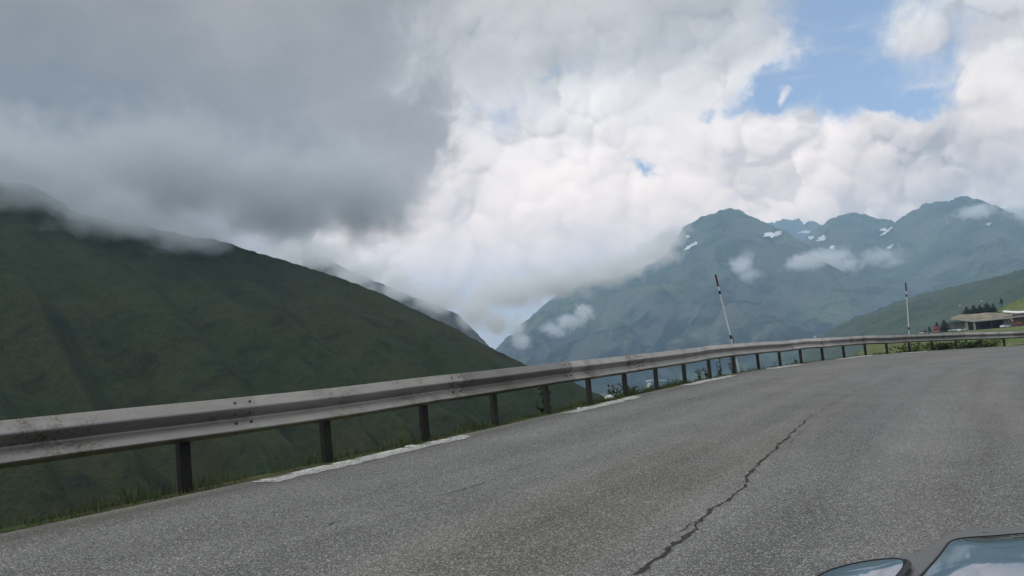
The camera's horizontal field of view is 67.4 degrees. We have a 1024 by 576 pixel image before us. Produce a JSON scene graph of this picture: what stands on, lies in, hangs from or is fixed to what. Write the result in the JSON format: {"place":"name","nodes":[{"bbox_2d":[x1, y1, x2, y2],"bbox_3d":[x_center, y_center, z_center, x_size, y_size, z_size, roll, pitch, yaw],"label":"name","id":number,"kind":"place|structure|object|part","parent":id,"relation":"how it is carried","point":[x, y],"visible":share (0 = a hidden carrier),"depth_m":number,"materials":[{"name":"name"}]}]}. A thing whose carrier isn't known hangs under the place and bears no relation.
{"place":"outdoors","nodes":[
{"label":"outdoors","id":0,"kind":"place"},
{"bbox_2d":[0,182,604,528],"bbox_3d":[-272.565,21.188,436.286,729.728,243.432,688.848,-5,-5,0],"label":"hill","id":1,"kind":"structure","parent":0,"point":[98,314],"depth_m":345.83,"materials":[{"name":"green plant"}]},
{"bbox_2d":[301,243,488,346],"bbox_3d":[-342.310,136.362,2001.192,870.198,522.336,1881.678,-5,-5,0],"label":"crag","id":2,"kind":"structure","parent":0,"point":[313,259],"depth_m":1919.59,"materials":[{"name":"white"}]},
{"bbox_2d":[0,345,1023,575],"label":"road","id":3,"kind":"structure","parent":0,"point":[811,468],"depth_m":6.43,"materials":[{"name":"grey asphalt"}]},
{"bbox_2d":[816,525,1023,575],"bbox_3d":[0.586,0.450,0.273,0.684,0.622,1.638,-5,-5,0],"label":"car","id":4,"kind":"object","parent":3,"relation":"on","point":[996,551],"visible":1,"depth_m":0.86,"materials":[{"name":"grey paint"}]},
{"bbox_3d":[0.373,0.309,0.822,0.095,0.016,0.206,-9,-7,34],"label":"window","id":5,"kind":"part","parent":4,"relation":"part of","materials":[{"name":"glass"}]},
{"bbox_3d":[0.566,0.290,0.805,0.225,0.031,0.445,-9,-7,36],"label":"window","id":6,"kind":"part","parent":4,"relation":"part of","materials":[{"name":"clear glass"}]},
{"bbox_2d":[0,344,1023,533],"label":"embankment","id":7,"kind":"structure","parent":0,"point":[46,521],"depth_m":7.92,"materials":[{"name":"green plant"}]},
{"bbox_2d":[0,331,1023,492],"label":"guardrail","id":8,"kind":"object","parent":7,"relation":"on","point":[51,438],"visible":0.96,"depth_m":8.78,"materials":[{"name":"metal"}]},
{"bbox_2d":[1,344,1022,532],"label":"grass","id":9,"kind":"structure","parent":7,"relation":"on","point":[91,506],"depth_m":8.89,"materials":[{"name":"green plant"}]},
{"bbox_2d":[535,398,543,413],"bbox_3d":[0.569,2.141,13.720,0.240,0.405,0.309,-9,-7,37],"label":"weed","id":10,"kind":"object","parent":7,"relation":"on","point":[541,410],"visible":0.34,"depth_m":13.69,"materials":[{"name":"green plant"}]},
{"bbox_2d":[537,386,552,409],"bbox_3d":[0.625,2.105,14.042,0.318,0.627,0.230,-5,-5,0],"label":"weed","id":11,"kind":"object","parent":7,"relation":"on","point":[538,394],"visible":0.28,"depth_m":14.08,"materials":[{"name":"green plant"}]},
{"bbox_2d":[608,382,622,396],"bbox_3d":[2.245,2.235,16.442,0.385,0.441,0.489,-5,-5,0],"label":"weed","id":12,"kind":"object","parent":7,"relation":"on","point":[612,391],"visible":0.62,"depth_m":16.35,"materials":[{"name":"green plant"}]},
{"bbox_2d":[715,358,721,375],"bbox_3d":[6.182,2.370,22.951,0.190,0.799,0.206,-8,-6,25],"label":"weed","id":13,"kind":"object","parent":7,"relation":"on","point":[719,371],"visible":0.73,"depth_m":22.96,"materials":[{"name":"green plant"}]},
{"bbox_2d":[715,275,739,371],"bbox_3d":[7.168,1.375,25.378,0.726,3.687,0.066,-2,-6,-31],"label":"snow pole","id":14,"kind":"object","parent":7,"relation":"on","point":[719,291],"visible":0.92,"depth_m":25.36,"materials":[{"name":"white"}]},
{"bbox_2d":[905,282,910,345],"bbox_3d":[18.953,1.639,36.722,0.066,3.802,0.422,-4,-6,-10],"label":"snow pole","id":15,"kind":"object","parent":7,"relation":"on","point":[907,309],"visible":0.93,"depth_m":36.70,"materials":[{"name":"white"}]},
{"bbox_2d":[888,342,936,352],"bbox_3d":[19.936,3.109,38.435,2.587,0.851,2.492,-5,-5,0],"label":"bush","id":16,"kind":"object","parent":7,"relation":"on","point":[915,347],"visible":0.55,"depth_m":38.16,"materials":[{"name":"green plant"}]},
{"bbox_2d":[925,341,958,349],"bbox_3d":[21.834,3.010,38.963,1.492,0.616,1.362,-8,-6,26],"label":"bush","id":17,"kind":"object","parent":7,"relation":"on","point":[943,346],"visible":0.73,"depth_m":38.80,"materials":[{"name":"green plant"}]},
{"bbox_2d":[953,339,988,348],"bbox_3d":[24.197,3.114,41.139,2.288,0.745,1.830,-8,-6,32],"label":"bush","id":18,"kind":"object","parent":7,"relation":"on","point":[971,344],"visible":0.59,"depth_m":40.91,"materials":[{"name":"green plant"}]},
{"bbox_2d":[962,339,1007,347],"bbox_3d":[26.094,3.073,42.374,2.143,0.805,2.317,-8,-6,29],"label":"bush","id":19,"kind":"object","parent":7,"relation":"on","point":[991,343],"visible":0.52,"depth_m":42.08,"materials":[{"name":"green plant"}]},
{"bbox_2d":[0,0,1023,348],"label":"sky","id":20,"kind":"structure","parent":0,"point":[485,162],"materials":[{"name":"white"}]},
{"bbox_2d":[495,208,903,393],"bbox_3d":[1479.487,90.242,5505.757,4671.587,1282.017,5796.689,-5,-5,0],"label":"mountain","id":21,"kind":"structure","parent":0,"point":[785,285],"depth_m":4185.12,"materials":[{"name":"stone"}]},
{"bbox_2d":[763,231,781,237],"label":"snow patch","id":22,"kind":"object","parent":21,"relation":"on","point":[776,233],"visible":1,"depth_m":4954.77,"materials":[{"name":"white snow"}]},
{"bbox_2d":[816,235,825,240],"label":"snow patch","id":23,"kind":"object","parent":21,"relation":"on","point":[821,238],"visible":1,"depth_m":5894.70,"materials":[{"name":"white snow"}]},
{"bbox_2d":[767,218,818,240],"bbox_3d":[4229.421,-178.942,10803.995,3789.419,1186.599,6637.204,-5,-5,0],"label":"mountain","id":24,"kind":"structure","parent":0,"point":[793,227],"depth_m":9120.33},
{"bbox_2d":[776,269,1023,365],"bbox_3d":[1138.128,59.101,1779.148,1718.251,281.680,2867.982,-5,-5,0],"label":"hill","id":25,"kind":"structure","parent":0,"point":[926,310],"depth_m":1556.64,"materials":[{"name":"green plant"}]},
{"bbox_2d":[802,196,1023,299],"bbox_3d":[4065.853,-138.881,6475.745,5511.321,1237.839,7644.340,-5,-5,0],"label":"mountain","id":26,"kind":"structure","parent":0,"point":[942,245],"depth_m":5349.60,"materials":[{"name":"stone"}]},
{"bbox_2d":[855,326,1023,355],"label":"meadow","id":27,"kind":"structure","parent":0,"point":[871,349],"depth_m":165.06,"materials":[{"name":"green plant"}]},
{"bbox_2d":[933,326,939,332],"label":"van","id":28,"kind":"object","parent":27,"relation":"on","point":[935,329],"visible":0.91,"depth_m":298.83,"materials":[{"name":"red paint"}]},
{"bbox_2d":[933,320,950,332],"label":"conifer tree","id":29,"kind":"object","parent":27,"relation":"on","point":[945,328],"visible":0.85,"depth_m":307.55,"materials":[{"name":"green plant"}]},
{"bbox_2d":[947,328,956,331],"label":"parked car","id":30,"kind":"object","parent":27,"relation":"on","point":[952,329],"visible":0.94,"depth_m":288.67,"materials":[{"name":"silver metal"}]},
{"bbox_2d":[960,307,973,314],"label":"conifer tree","id":31,"kind":"object","parent":27,"relation":"on","point":[967,310],"visible":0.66,"depth_m":325.66,"materials":[{"name":"green plant"}]},
{"bbox_2d":[970,305,983,313],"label":"conifer tree","id":32,"kind":"object","parent":27,"relation":"on","point":[974,308],"visible":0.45,"depth_m":327.70,"materials":[{"name":"green plant"}]},
{"bbox_2d":[948,313,1023,331],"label":"building","id":33,"kind":"structure","parent":27,"relation":"on","point":[978,321],"depth_m":301.64,"materials":[{"name":"concrete"}]},
{"bbox_2d":[981,303,997,312],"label":"conifer tree","id":34,"kind":"object","parent":27,"relation":"on","point":[986,308],"visible":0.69,"depth_m":327.49,"materials":[{"name":"green plant"}]},
{"bbox_2d":[1003,310,1023,313],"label":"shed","id":35,"kind":"structure","parent":27,"relation":"on","point":[1016,312],"depth_m":321.26,"materials":[{"name":"paint"}]},
{"bbox_2d":[1007,319,1021,326],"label":"excavator","id":36,"kind":"object","parent":27,"relation":"on","point":[1015,323],"visible":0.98,"depth_m":287.47,"materials":[{"name":"metal"}]},
{"bbox_2d":[998,297,1023,313],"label":"hillock","id":37,"kind":"structure","parent":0,"point":[1017,305],"depth_m":416.67,"materials":[{"name":"green plant"}]}
]}

